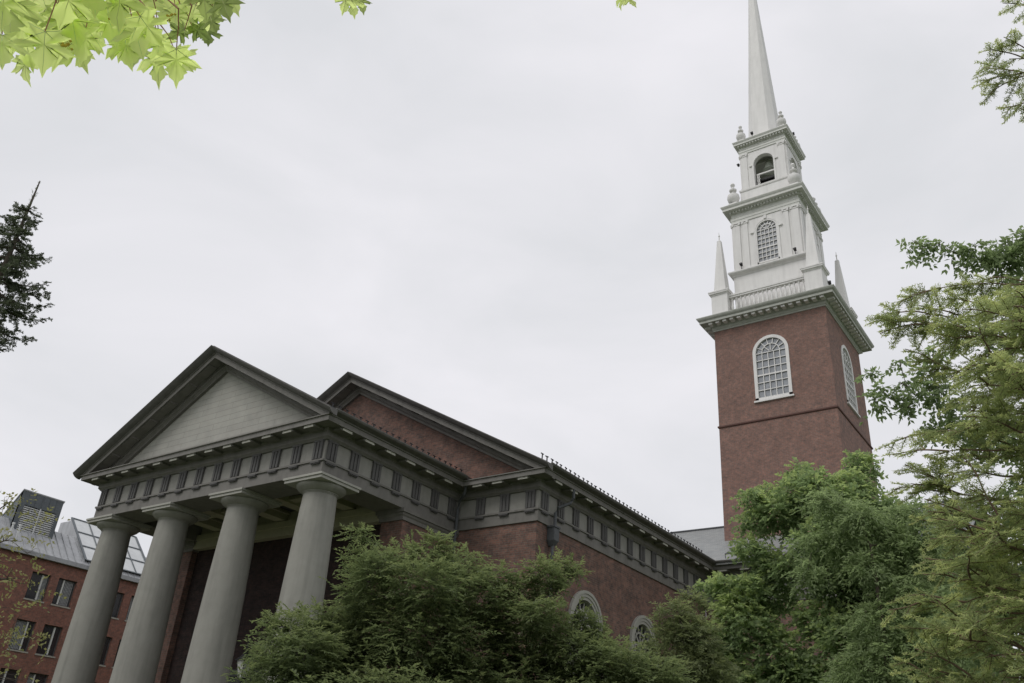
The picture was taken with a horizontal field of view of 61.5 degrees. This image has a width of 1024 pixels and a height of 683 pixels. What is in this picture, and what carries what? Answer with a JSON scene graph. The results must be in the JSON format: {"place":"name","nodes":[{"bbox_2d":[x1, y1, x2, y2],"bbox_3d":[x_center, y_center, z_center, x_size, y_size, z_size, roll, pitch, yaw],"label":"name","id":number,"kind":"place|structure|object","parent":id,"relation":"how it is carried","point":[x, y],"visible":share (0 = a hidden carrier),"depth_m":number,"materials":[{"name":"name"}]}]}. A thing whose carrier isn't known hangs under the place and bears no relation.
{"place":"outdoors","nodes":[
{"label":"outdoors","id":0,"kind":"place"},
{"bbox_2d":[0,489,146,682],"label":"brick hall","id":1,"kind":"structure","parent":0,"point":[64,562],"depth_m":61.65,"materials":[{"name":"brick"}]},
{"bbox_2d":[0,668,17,682],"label":"window","id":2,"kind":"structure","parent":1,"relation":"in","point":[13,672],"depth_m":57.93,"materials":[{"name":"glass"}]},
{"bbox_2d":[6,619,34,653],"bbox_3d":[-33.687,20.212,59.024,0.350,2.070,1.480,-15,-34,32],"label":"window","id":3,"kind":"structure","parent":1,"relation":"in","point":[24,642],"depth_m":59.15,"materials":[{"name":"glass"}]},
{"bbox_2d":[23,572,49,602],"bbox_3d":[-33.461,17.324,60.583,0.350,1.930,1.480,-15,-34,32],"label":"window","id":4,"kind":"structure","parent":1,"relation":"in","point":[31,595],"depth_m":60.68,"materials":[{"name":"glass"}]},
{"bbox_2d":[27,672,47,682],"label":"window","id":5,"kind":"structure","parent":1,"relation":"in","point":[42,678],"depth_m":59.34,"materials":[{"name":"glass"}]},
{"bbox_2d":[35,624,61,657],"bbox_3d":[-32.556,21.051,60.415,0.350,2.070,1.480,-15,-34,32],"label":"window","id":6,"kind":"structure","parent":1,"relation":"in","point":[54,632],"depth_m":60.55,"materials":[{"name":"glass"}]},
{"bbox_2d":[50,578,75,608],"bbox_3d":[-32.329,18.163,61.974,0.350,1.930,1.480,-15,-34,32],"label":"window","id":7,"kind":"structure","parent":1,"relation":"in","point":[65,587],"depth_m":62.08,"materials":[{"name":"glass"}]},
{"bbox_2d":[99,637,110,666],"bbox_3d":[-30.316,22.714,63.169,0.350,2.070,1.480,-15,-34,32],"label":"window","id":8,"kind":"structure","parent":1,"relation":"in","point":[107,642],"depth_m":63.60,"materials":[{"name":"glass"}]},
{"bbox_2d":[112,640,120,667],"bbox_3d":[-29.184,23.553,64.560,0.350,2.070,1.480,-15,-34,32],"label":"window","id":9,"kind":"structure","parent":1,"relation":"in","point":[120,640],"depth_m":64.33,"materials":[{"name":"metal"}]},
{"bbox_2d":[111,593,122,619],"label":"window","id":10,"kind":"structure","parent":1,"relation":"in","point":[119,597],"depth_m":65.12,"materials":[{"name":"glass"}]},
{"bbox_2d":[124,596,133,621],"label":"window","id":11,"kind":"structure","parent":1,"relation":"in","point":[132,598],"depth_m":65.90,"materials":[{"name":"glass"}]},
{"bbox_2d":[0,0,1023,651],"label":"sky","id":12,"kind":"structure","parent":0,"point":[505,219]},
{"bbox_2d":[51,0,1012,682],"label":"church","id":13,"kind":"structure","parent":0,"point":[237,488],"depth_m":41.24,"materials":[{"name":"red brick"}]},
{"bbox_2d":[228,669,260,682],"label":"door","id":14,"kind":"structure","parent":13,"relation":"in","point":[233,675],"depth_m":39.14,"materials":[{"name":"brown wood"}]},
{"bbox_2d":[235,642,256,682],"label":"wall lantern","id":15,"kind":"object","parent":13,"relation":"attached to","point":[239,662],"depth_m":38.24,"materials":[{"name":"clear glass"}]},
{"bbox_2d":[566,590,602,679],"bbox_3d":[3.059,14.763,37.853,0.430,7.420,3.100,-15,-34,32],"label":"window","id":16,"kind":"structure","parent":13,"relation":"in","point":[589,599],"depth_m":39.41,"materials":[{"name":"paint"}]},
{"bbox_2d":[629,615,657,655],"bbox_3d":[6.316,17.180,41.858,0.430,7.420,3.100,-15,-34,32],"label":"window","id":17,"kind":"structure","parent":13,"relation":"in","point":[640,621],"depth_m":43.22,"materials":[{"name":"paint"}]},
{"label":"path","id":18,"kind":"structure","parent":0,"visible":0},
{"bbox_2d":[0,488,70,682],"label":"birch tree","id":19,"kind":"object","parent":18,"relation":"on","point":[5,580],"visible":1,"depth_m":13.02,"materials":[{"name":"green plant"}]},
{"label":"ground","id":20,"kind":"structure","parent":0,"visible":0},
{"bbox_2d":[0,181,53,352],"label":"spruce tree","id":21,"kind":"object","parent":20,"relation":"on","point":[12,264],"visible":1,"depth_m":22.86,"materials":[{"name":"green plant"}]},
{"bbox_2d":[0,0,635,88],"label":"maple tree","id":22,"kind":"object","parent":20,"relation":"on","point":[55,33],"visible":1,"depth_m":2.23,"materials":[{"name":"green plant"}]},
{"bbox_2d":[221,521,698,682],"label":"dogwood tree","id":23,"kind":"object","parent":20,"relation":"on","point":[374,654],"visible":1,"depth_m":15.36,"materials":[{"name":"green plant"}]},
{"bbox_2d":[626,585,750,682],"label":"yew tree","id":24,"kind":"object","parent":20,"relation":"on","point":[688,638],"visible":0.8,"depth_m":19.70,"materials":[{"name":"green plant"}]},
{"bbox_2d":[691,449,998,682],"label":"maple tree","id":25,"kind":"object","parent":20,"relation":"on","point":[747,605],"visible":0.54,"depth_m":23.40,"materials":[{"name":"green plant"}]},
{"bbox_2d":[779,486,1007,682],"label":"willow tree","id":26,"kind":"object","parent":20,"relation":"on","point":[887,643],"visible":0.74,"depth_m":20.23,"materials":[{"name":"green plant"}]},
{"bbox_2d":[853,225,1023,682],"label":"oak tree","id":27,"kind":"object","parent":20,"relation":"on","point":[990,260],"visible":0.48,"depth_m":13.28,"materials":[{"name":"green plant"}]},
{"bbox_2d":[863,0,1023,682],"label":"hemlock tree","id":28,"kind":"object","parent":20,"relation":"on","point":[1002,380],"visible":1,"depth_m":6.42,"materials":[{"name":"green plant"}]}
]}

